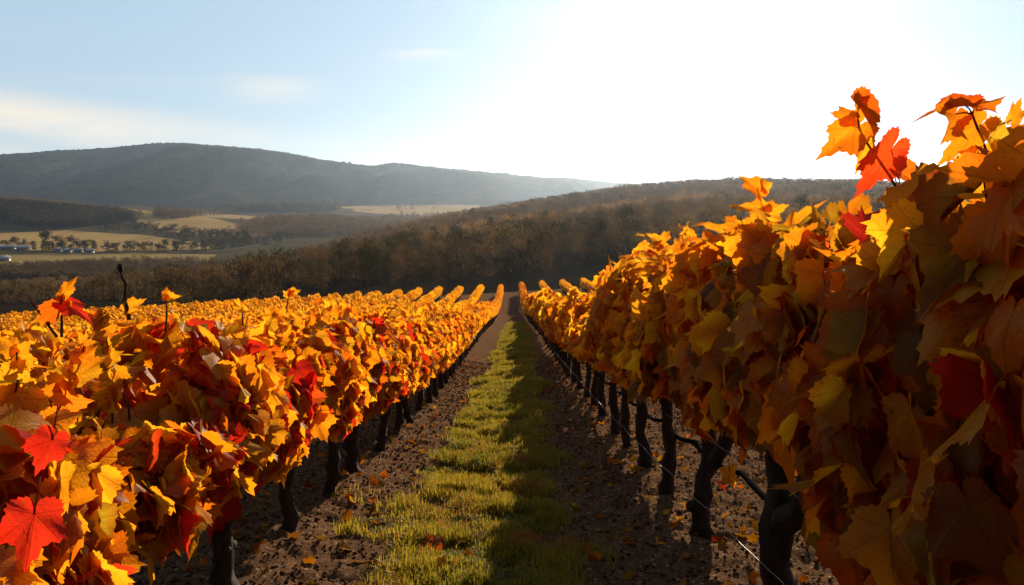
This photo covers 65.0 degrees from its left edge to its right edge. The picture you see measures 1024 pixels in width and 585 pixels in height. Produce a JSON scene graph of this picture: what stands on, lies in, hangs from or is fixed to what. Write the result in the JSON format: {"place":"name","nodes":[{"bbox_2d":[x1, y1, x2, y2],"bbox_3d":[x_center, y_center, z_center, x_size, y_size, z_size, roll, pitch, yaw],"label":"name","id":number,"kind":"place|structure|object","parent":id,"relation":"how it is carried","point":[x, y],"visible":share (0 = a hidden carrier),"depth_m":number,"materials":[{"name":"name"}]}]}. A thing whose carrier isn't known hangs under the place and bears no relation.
{"place":"outdoors","nodes":[
{"label":"outdoors","id":0,"kind":"place"},
{"bbox_2d":[0,230,209,250],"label":"field","id":1,"kind":"structure","parent":0,"point":[99,238],"depth_m":1041.01,"materials":[{"name":"beige plant"}]},
{"bbox_2d":[51,234,65,247],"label":"tree","id":2,"kind":"object","parent":1,"relation":"on","point":[57,238],"visible":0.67,"depth_m":836.33,"materials":[{"name":"green plant"}]},
{"bbox_2d":[64,235,80,249],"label":"tree","id":3,"kind":"object","parent":1,"relation":"on","point":[71,237],"visible":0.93,"depth_m":836.20,"materials":[{"name":"green plant"}]},
{"bbox_2d":[0,253,215,264],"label":"field","id":4,"kind":"structure","parent":0,"point":[21,259],"depth_m":753.60,"materials":[{"name":"green plant"}]},
{"bbox_2d":[0,255,10,260],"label":"house","id":5,"kind":"structure","parent":4,"relation":"on","point":[5,258],"depth_m":703.85,"materials":[{"name":"grey wood"}]},
{"bbox_2d":[0,239,290,254],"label":"road","id":6,"kind":"structure","parent":0,"point":[206,251],"depth_m":810.25,"materials":[{"name":"grey asphalt"}]},
{"bbox_2d":[126,208,266,236],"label":"field","id":7,"kind":"structure","parent":0,"point":[202,222],"depth_m":1380.23,"materials":[{"name":"beige plant"}]},
{"bbox_2d":[191,209,263,218],"bbox_3d":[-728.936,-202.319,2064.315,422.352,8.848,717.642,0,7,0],"label":"field","id":8,"kind":"structure","parent":0,"point":[230,216],"depth_m":1973.66,"materials":[{"name":"beige plant"}]},
{"bbox_2d":[0,195,498,283],"bbox_3d":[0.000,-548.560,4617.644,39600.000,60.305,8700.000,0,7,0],"label":"valley","id":9,"kind":"structure","parent":0,"point":[299,241],"depth_m":1123.06,"materials":[{"name":"plant"}]},
{"bbox_2d":[5,244,15,249],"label":"house","id":10,"kind":"structure","parent":9,"relation":"on","point":[10,247],"depth_m":845.01,"materials":[{"name":"grey wood"}]},
{"bbox_2d":[8,237,19,245],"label":"tree","id":11,"kind":"object","parent":9,"relation":"on","point":[12,240],"visible":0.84,"depth_m":855.06,"materials":[{"name":"green plant"}]},
{"bbox_2d":[16,245,31,249],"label":"house","id":12,"kind":"structure","parent":9,"relation":"on","point":[23,247],"depth_m":836.99,"materials":[{"name":"grey wood"}]},
{"bbox_2d":[38,225,52,249],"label":"broadleaf tree","id":13,"kind":"object","parent":9,"relation":"on","point":[46,234],"visible":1,"depth_m":829.56,"materials":[{"name":"green plant"}]},
{"bbox_2d":[0,196,144,228],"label":"woodland","id":14,"kind":"object","parent":9,"relation":"on","point":[33,212],"visible":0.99,"depth_m":1335.07,"materials":[{"name":"green plant"}]},
{"bbox_2d":[73,247,83,252],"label":"house","id":15,"kind":"structure","parent":9,"relation":"on","point":[78,250],"depth_m":807.60,"materials":[{"name":"grey wood"}]},
{"bbox_2d":[80,240,88,250],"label":"tree","id":16,"kind":"object","parent":9,"relation":"on","point":[84,243],"visible":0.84,"depth_m":814.37,"materials":[{"name":"green plant"}]},
{"bbox_2d":[86,238,99,251],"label":"tree","id":17,"kind":"object","parent":9,"relation":"on","point":[92,242],"visible":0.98,"depth_m":806.60,"materials":[{"name":"green plant"}]},
{"bbox_2d":[99,240,114,252],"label":"tree","id":18,"kind":"object","parent":9,"relation":"on","point":[107,245],"visible":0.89,"depth_m":805.77,"materials":[{"name":"green plant"}]},
{"bbox_2d":[107,218,116,229],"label":"tree","id":19,"kind":"object","parent":9,"relation":"on","point":[110,221],"visible":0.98,"depth_m":1247.31,"materials":[{"name":"green plant"}]},
{"bbox_2d":[0,255,229,280],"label":"woodland","id":20,"kind":"object","parent":9,"relation":"on","point":[86,268],"visible":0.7,"depth_m":618.53,"materials":[{"name":"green plant"}]},
{"bbox_2d":[126,239,139,251],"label":"tree","id":21,"kind":"object","parent":9,"relation":"on","point":[133,244],"visible":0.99,"depth_m":815.89,"materials":[{"name":"green plant"}]},
{"bbox_2d":[140,241,149,251],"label":"tree","id":22,"kind":"object","parent":9,"relation":"on","point":[142,247],"visible":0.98,"depth_m":816.52,"materials":[{"name":"green plant"}]},
{"bbox_2d":[154,242,164,251],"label":"tree","id":23,"kind":"object","parent":9,"relation":"on","point":[161,247],"visible":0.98,"depth_m":811.28,"materials":[{"name":"green plant"}]},
{"bbox_2d":[158,239,172,251],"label":"tree","id":24,"kind":"object","parent":9,"relation":"on","point":[164,241],"visible":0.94,"depth_m":818.15,"materials":[{"name":"green plant"}]},
{"bbox_2d":[166,224,178,236],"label":"tree","id":25,"kind":"object","parent":9,"relation":"on","point":[173,226],"visible":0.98,"depth_m":1085.06,"materials":[{"name":"green plant"}]},
{"bbox_2d":[171,240,179,251],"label":"tree","id":26,"kind":"object","parent":9,"relation":"on","point":[174,245],"visible":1,"depth_m":819.04,"materials":[{"name":"green plant"}]},
{"bbox_2d":[177,238,189,250],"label":"tree","id":27,"kind":"object","parent":9,"relation":"on","point":[184,239],"visible":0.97,"depth_m":829.32,"materials":[{"name":"green plant"}]},
{"bbox_2d":[184,227,191,238],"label":"tree","id":28,"kind":"object","parent":9,"relation":"on","point":[187,231],"visible":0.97,"depth_m":1052.51,"materials":[{"name":"green plant"}]},
{"bbox_2d":[152,206,233,218],"bbox_3d":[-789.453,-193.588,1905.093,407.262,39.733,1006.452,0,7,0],"label":"woodland","id":29,"kind":"object","parent":9,"relation":"on","point":[173,211],"visible":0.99,"depth_m":1508.47,"materials":[{"name":"green plant"}]},
{"bbox_2d":[190,242,200,252],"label":"tree","id":30,"kind":"object","parent":9,"relation":"on","point":[194,244],"visible":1,"depth_m":806.28,"materials":[{"name":"green plant"}]},
{"bbox_2d":[197,227,212,241],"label":"tree","id":31,"kind":"object","parent":9,"relation":"on","point":[206,236],"visible":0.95,"depth_m":976.54,"materials":[{"name":"green plant"}]},
{"bbox_2d":[211,228,219,240],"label":"tree","id":32,"kind":"object","parent":9,"relation":"on","point":[217,235],"visible":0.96,"depth_m":999.84,"materials":[{"name":"green plant"}]},
{"bbox_2d":[214,239,225,249],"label":"tree","id":33,"kind":"object","parent":9,"relation":"on","point":[219,244],"visible":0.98,"depth_m":839.39,"materials":[{"name":"green plant"}]},
{"bbox_2d":[222,231,232,242],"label":"tree","id":34,"kind":"object","parent":9,"relation":"on","point":[230,234],"visible":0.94,"depth_m":951.70,"materials":[{"name":"green plant"}]},
{"bbox_2d":[201,200,343,211],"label":"woodland","id":35,"kind":"object","parent":9,"relation":"on","point":[281,206],"visible":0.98,"depth_m":2341.80,"materials":[{"name":"green plant"}]},
{"bbox_2d":[228,212,448,236],"bbox_3d":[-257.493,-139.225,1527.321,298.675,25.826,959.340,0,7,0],"label":"woodland","id":36,"kind":"object","parent":9,"relation":"on","point":[352,225],"visible":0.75,"depth_m":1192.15,"materials":[{"name":"green plant"}]},
{"bbox_2d":[0,142,642,209],"bbox_3d":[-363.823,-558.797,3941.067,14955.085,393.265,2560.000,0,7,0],"label":"mountains","id":37,"kind":"structure","parent":0,"point":[173,174],"depth_m":3355.76,"materials":[{"name":"rock"},{"name":"soil"},{"name":"foliage"}]},
{"bbox_2d":[338,204,479,215],"bbox_3d":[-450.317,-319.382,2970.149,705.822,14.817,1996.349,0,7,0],"label":"field","id":38,"kind":"structure","parent":0,"point":[420,210],"depth_m":2618.69,"materials":[{"name":"beige plant"}]},
{"bbox_2d":[0,189,833,314],"bbox_3d":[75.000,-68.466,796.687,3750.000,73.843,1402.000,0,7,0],"label":"hill","id":39,"kind":"structure","parent":0,"point":[573,275],"depth_m":146.39,"materials":[{"name":"plant"}]},
{"bbox_2d":[0,176,972,305],"bbox_3d":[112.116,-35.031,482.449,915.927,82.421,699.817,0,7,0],"label":"forest","id":40,"kind":"object","parent":39,"relation":"on","point":[367,254],"visible":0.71,"depth_m":192.54,"materials":[{"name":"brown plant"}]},
{"bbox_2d":[128,288,838,584],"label":"ground","id":41,"kind":"structure","parent":0,"point":[510,310],"depth_m":5.79,"materials":[{"name":"soil"}]},
{"bbox_2d":[0,316,66,420],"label":"grapevine","id":42,"kind":"object","parent":41,"relation":"on","point":[48,348],"visible":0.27,"depth_m":6.44,"materials":[{"name":"orange plant"}]},
{"bbox_2d":[0,406,146,584],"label":"grapevine","id":43,"kind":"object","parent":41,"relation":"on","point":[28,530],"visible":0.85,"depth_m":1.78,"materials":[{"name":"red plant"}]},
{"bbox_2d":[31,312,118,403],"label":"grapevine","id":44,"kind":"object","parent":41,"relation":"on","point":[71,344],"visible":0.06,"depth_m":7.37,"materials":[{"name":"orange plant"}]},
{"bbox_2d":[70,321,90,327],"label":"grapevine","id":45,"kind":"object","parent":41,"relation":"on","point":[85,324],"visible":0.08,"depth_m":31.46,"materials":[{"name":"orange plant"}]},
{"bbox_2d":[0,277,256,584],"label":"grapevine","id":46,"kind":"object","parent":41,"relation":"on","point":[149,477],"visible":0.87,"depth_m":2.49,"materials":[{"name":"orange plant"}]},
{"bbox_2d":[185,316,219,324],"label":"grapevine","id":47,"kind":"object","parent":41,"relation":"on","point":[205,318],"visible":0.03,"depth_m":17.32,"materials":[{"name":"orange plant"}]},
{"bbox_2d":[87,263,337,584],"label":"grapevine","id":48,"kind":"object","parent":41,"relation":"on","point":[262,384],"visible":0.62,"depth_m":3.39,"materials":[{"name":"orange plant"}]},
{"bbox_2d":[213,313,234,319],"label":"grapevine","id":49,"kind":"object","parent":41,"relation":"on","point":[229,317],"visible":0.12,"depth_m":32.77,"materials":[{"name":"orange plant"}]},
{"bbox_2d":[214,315,249,332],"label":"grapevine","id":50,"kind":"object","parent":41,"relation":"on","point":[230,322],"depth_m":11.17,"materials":[{"name":"orange plant"}]},
{"bbox_2d":[225,316,262,330],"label":"grapevine","id":51,"kind":"object","parent":41,"relation":"on","point":[249,323],"visible":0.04,"depth_m":11.71,"materials":[{"name":"orange plant"}]},
{"bbox_2d":[249,312,286,330],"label":"grapevine","id":52,"kind":"object","parent":41,"relation":"on","point":[257,318],"visible":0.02,"depth_m":13.21,"materials":[{"name":"orange plant"}]},
{"bbox_2d":[0,277,596,329],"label":"grapevines","id":53,"kind":"object","parent":41,"relation":"on","point":[447,303],"visible":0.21,"depth_m":89.99,"materials":[{"name":"orange plant"}]},
{"bbox_2d":[233,278,368,531],"bbox_3d":[-1.375,0.706,4.821,0.845,1.775,1.662,0,7,0],"label":"grapevine","id":54,"kind":"object","parent":41,"relation":"on","point":[331,360],"visible":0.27,"depth_m":4.96,"materials":[{"name":"orange plant"}]},
{"bbox_2d":[282,287,380,496],"bbox_3d":[-1.393,0.743,5.729,0.823,1.817,2.015,0,7,0],"label":"grapevine","id":55,"kind":"object","parent":41,"relation":"on","point":[353,333],"visible":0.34,"depth_m":5.83,"materials":[{"name":"orange plant"}]},
{"bbox_2d":[336,294,409,472],"bbox_3d":[-1.397,0.822,7.060,0.932,1.757,1.471,0,7,0],"label":"grapevine","id":56,"kind":"object","parent":41,"relation":"on","point":[391,372],"visible":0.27,"depth_m":7.06,"materials":[{"name":"orange plant"}]},
{"bbox_2d":[357,298,421,451],"bbox_3d":[-1.400,0.913,8.225,0.919,1.598,1.467,0,7,0],"label":"grapevine","id":57,"kind":"object","parent":41,"relation":"on","point":[402,332],"visible":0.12,"depth_m":8.22,"materials":[{"name":"orange plant"}]},
{"bbox_2d":[369,304,431,434],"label":"grapevine","id":58,"kind":"object","parent":41,"relation":"on","point":[424,353],"visible":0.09,"depth_m":9.44,"materials":[{"name":"orange plant"}]},
{"bbox_2d":[407,301,418,317],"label":"grapevine","id":59,"kind":"object","parent":41,"relation":"on","point":[415,306],"visible":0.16,"depth_m":31.47,"materials":[{"name":"orange plant"}]},
{"bbox_2d":[399,303,440,423],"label":"grapevine","id":60,"kind":"object","parent":41,"relation":"on","point":[429,342],"visible":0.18,"depth_m":10.42,"materials":[{"name":"orange plant"}]},
{"bbox_2d":[421,302,429,319],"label":"grapevine","id":61,"kind":"object","parent":41,"relation":"on","point":[426,310],"visible":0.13,"depth_m":34.88,"materials":[{"name":"orange plant"}]},
{"bbox_2d":[420,301,434,320],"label":"grapevine","id":62,"kind":"object","parent":41,"relation":"on","point":[430,305],"visible":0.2,"depth_m":37.00,"materials":[{"name":"orange plant"}]},
{"bbox_2d":[406,306,450,410],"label":"grapevine","id":63,"kind":"object","parent":41,"relation":"on","point":[442,343],"visible":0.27,"depth_m":11.95,"materials":[{"name":"orange plant"}]},
{"bbox_2d":[426,301,437,320],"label":"grapevine","id":64,"kind":"object","parent":41,"relation":"on","point":[435,308],"visible":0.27,"depth_m":38.42,"materials":[{"name":"orange plant"}]},
{"bbox_2d":[425,313,453,403],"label":"grapevine","id":65,"kind":"object","parent":41,"relation":"on","point":[429,397],"visible":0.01,"depth_m":13.14,"materials":[{"name":"orange plant"}]},
{"bbox_2d":[432,318,458,396],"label":"grapevine","id":66,"kind":"object","parent":41,"relation":"on","point":[435,390],"visible":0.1,"depth_m":14.28,"materials":[{"name":"orange plant"}]},
{"bbox_2d":[428,311,463,388],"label":"grapevine","id":67,"kind":"object","parent":41,"relation":"on","point":[450,324],"visible":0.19,"depth_m":15.38,"materials":[{"name":"orange plant"}]},
{"bbox_2d":[438,313,462,383],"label":"grapevine","id":68,"kind":"object","parent":41,"relation":"on","point":[445,376],"visible":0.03,"depth_m":16.61,"materials":[{"name":"orange plant"}]},
{"bbox_2d":[439,310,468,376],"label":"grapevine","id":69,"kind":"object","parent":41,"relation":"on","point":[458,319],"visible":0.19,"depth_m":17.61,"materials":[{"name":"orange plant"}]},
{"bbox_2d":[441,309,470,373],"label":"grapevine","id":70,"kind":"object","parent":41,"relation":"on","point":[466,322],"visible":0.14,"depth_m":18.57,"materials":[{"name":"orange plant"}]},
{"bbox_2d":[452,307,474,368],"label":"grapevine","id":71,"kind":"object","parent":41,"relation":"on","point":[472,325],"visible":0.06,"depth_m":20.50,"materials":[{"name":"orange plant"}]},
{"bbox_2d":[301,320,627,584],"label":"grass","id":72,"kind":"structure","parent":41,"relation":"on","point":[512,393],"depth_m":6.05,"materials":[{"name":"green plant"}]},
{"bbox_2d":[454,313,474,365],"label":"grapevine","id":73,"kind":"object","parent":41,"relation":"on","point":[468,345],"visible":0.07,"depth_m":21.09,"materials":[{"name":"orange plant"}]},
{"bbox_2d":[453,312,476,359],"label":"grapevine","id":74,"kind":"object","parent":41,"relation":"on","point":[472,317],"visible":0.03,"depth_m":22.02,"materials":[{"name":"orange plant"}]},
{"bbox_2d":[459,304,480,357],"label":"grapevine","id":75,"kind":"object","parent":41,"relation":"on","point":[477,319],"visible":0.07,"depth_m":23.68,"materials":[{"name":"orange plant"}]},
{"bbox_2d":[465,309,482,347],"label":"grapevine","id":76,"kind":"object","parent":41,"relation":"on","point":[475,311],"visible":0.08,"depth_m":27.03,"materials":[{"name":"orange plant"}]},
{"bbox_2d":[465,306,483,345],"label":"grapevine","id":77,"kind":"object","parent":41,"relation":"on","point":[476,308],"visible":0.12,"depth_m":28.00,"materials":[{"name":"orange plant"}]},
{"bbox_2d":[467,303,485,343],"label":"grapevine","id":78,"kind":"object","parent":41,"relation":"on","point":[474,305],"visible":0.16,"depth_m":29.36,"materials":[{"name":"orange plant"}]},
{"bbox_2d":[473,301,486,337],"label":"grapevine","id":79,"kind":"object","parent":41,"relation":"on","point":[482,303],"visible":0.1,"depth_m":32.48,"materials":[{"name":"orange plant"}]},
{"bbox_2d":[156,350,806,584],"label":"fallen leaves","id":80,"kind":"object","parent":41,"relation":"on","point":[628,575],"depth_m":5.31,"materials":[{"name":"orange plant"}]},
{"bbox_2d":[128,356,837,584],"bbox_3d":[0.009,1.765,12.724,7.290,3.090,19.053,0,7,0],"label":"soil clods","id":81,"kind":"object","parent":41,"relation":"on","point":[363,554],"visible":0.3,"depth_m":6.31,"materials":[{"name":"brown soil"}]},
{"bbox_2d":[527,292,536,327],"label":"grapevine","id":82,"kind":"object","parent":41,"relation":"on","point":[531,298],"visible":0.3,"depth_m":39.02,"materials":[{"name":"orange plant"}]},
{"bbox_2d":[534,295,547,343],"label":"grapevine","id":83,"kind":"object","parent":41,"relation":"on","point":[540,301],"visible":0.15,"depth_m":26.47,"materials":[{"name":"orange plant"}]},
{"bbox_2d":[536,302,549,347],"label":"grapevine","id":84,"kind":"object","parent":41,"relation":"on","point":[541,305],"visible":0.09,"depth_m":25.62,"materials":[{"name":"orange plant"}]},
{"bbox_2d":[534,286,555,340],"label":"grapevine","id":85,"kind":"object","parent":41,"relation":"on","point":[542,293],"visible":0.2,"depth_m":28.61,"materials":[{"name":"orange plant"}]},
{"bbox_2d":[539,316,555,356],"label":"grapevine","id":86,"kind":"object","parent":41,"relation":"on","point":[543,324],"visible":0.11,"depth_m":22.05,"materials":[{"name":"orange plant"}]},
{"bbox_2d":[539,292,562,360],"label":"grapevine","id":87,"kind":"object","parent":41,"relation":"on","point":[548,302],"visible":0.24,"depth_m":20.97,"materials":[{"name":"orange plant"}]},
{"bbox_2d":[544,329,560,363],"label":"grapevine","id":88,"kind":"object","parent":41,"relation":"on","point":[551,338],"visible":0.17,"depth_m":19.76,"materials":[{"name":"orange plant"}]},
{"bbox_2d":[545,299,567,371],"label":"grapevine","id":89,"kind":"object","parent":41,"relation":"on","point":[548,322],"visible":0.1,"depth_m":17.52,"materials":[{"name":"orange plant"}]},
{"bbox_2d":[553,324,576,381],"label":"grapevine","id":90,"kind":"object","parent":41,"relation":"on","point":[573,369],"visible":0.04,"depth_m":15.18,"materials":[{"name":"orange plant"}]},
{"bbox_2d":[549,289,582,376],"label":"grapevine","id":91,"kind":"object","parent":41,"relation":"on","point":[553,310],"visible":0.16,"depth_m":16.39,"materials":[{"name":"orange plant"}]},
{"bbox_2d":[555,283,590,387],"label":"grapevine","id":92,"kind":"object","parent":41,"relation":"on","point":[567,303],"visible":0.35,"depth_m":13.62,"materials":[{"name":"orange plant"}]},
{"bbox_2d":[563,315,593,396],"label":"grapevine","id":93,"kind":"object","parent":41,"relation":"on","point":[567,320],"visible":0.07,"depth_m":12.92,"materials":[{"name":"brown plant"}]},
{"bbox_2d":[567,287,598,405],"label":"grapevine","id":94,"kind":"object","parent":41,"relation":"on","point":[571,347],"visible":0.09,"depth_m":11.67,"materials":[{"name":"orange plant"}]},
{"bbox_2d":[564,290,606,416],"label":"grapevine","id":95,"kind":"object","parent":41,"relation":"on","point":[578,310],"visible":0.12,"depth_m":10.65,"materials":[{"name":"orange plant"}]},
{"bbox_2d":[573,269,629,433],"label":"grapevine","id":96,"kind":"object","parent":41,"relation":"on","point":[585,342],"visible":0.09,"depth_m":9.20,"materials":[{"name":"orange plant"}]},
{"bbox_2d":[583,246,640,447],"bbox_3d":[1.185,0.585,8.241,0.900,2.178,1.520,0,7,0],"label":"grapevine","id":97,"kind":"object","parent":41,"relation":"on","point":[594,331],"visible":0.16,"depth_m":8.27,"materials":[{"name":"orange plant"}]},
{"bbox_2d":[591,231,672,467],"bbox_3d":[1.196,0.543,7.171,0.907,2.256,1.553,0,7,0],"label":"grapevine","id":98,"kind":"object","parent":41,"relation":"on","point":[624,278],"visible":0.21,"depth_m":7.12,"materials":[{"name":"orange plant"}]},
{"bbox_2d":[609,235,680,495],"bbox_3d":[1.192,0.581,6.068,0.881,2.071,1.519,0,7,0],"label":"grapevine","id":99,"kind":"object","parent":41,"relation":"on","point":[628,357],"visible":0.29,"depth_m":5.86,"materials":[{"name":"orange plant"}]},
{"bbox_2d":[631,174,789,539],"bbox_3d":[1.212,0.440,4.944,0.834,2.288,1.541,0,7,0],"label":"grapevine","id":100,"kind":"object","parent":41,"relation":"on","point":[659,314],"visible":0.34,"depth_m":4.74,"materials":[{"name":"orange plant"}]},
{"bbox_2d":[534,323,784,584],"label":"trellis wire","id":101,"kind":"object","parent":100,"relation":"attached to","point":[688,493],"visible":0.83,"depth_m":4.64,"materials":[{"name":"grey metal"}]},
{"bbox_2d":[600,371,797,497],"bbox_3d":[1.150,0.214,50.951,0.011,11.312,99.450,0,7,0],"label":"trellis wire","id":102,"kind":"object","parent":100,"relation":"attached to","point":[715,444],"visible":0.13,"depth_m":4.33,"materials":[{"name":"grey metal"}]},
{"bbox_2d":[581,361,764,499],"bbox_3d":[1.260,0.375,50.969,0.037,11.382,99.455,0,7,0],"label":"irrigation hose","id":103,"kind":"object","parent":102,"relation":"hanging from","point":[752,484],"visible":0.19,"depth_m":5.33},
{"bbox_2d":[679,193,901,584],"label":"grapevine","id":104,"kind":"object","parent":41,"relation":"on","point":[725,349],"visible":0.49,"depth_m":3.41,"materials":[{"name":"orange plant"}]},
{"bbox_2d":[738,86,1023,584],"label":"grapevine","id":105,"kind":"object","parent":41,"relation":"on","point":[833,366],"visible":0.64,"depth_m":2.24,"materials":[{"name":"orange plant"}]},
{"bbox_2d":[833,93,1023,584],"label":"grapevine","id":106,"kind":"object","parent":41,"relation":"on","point":[970,348],"visible":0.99,"depth_m":1.71,"materials":[{"name":"orange plant"}]},
{"bbox_2d":[0,0,1023,183],"label":"sky","id":107,"kind":"structure","parent":0,"point":[625,91],"materials":[{"name":"white"}]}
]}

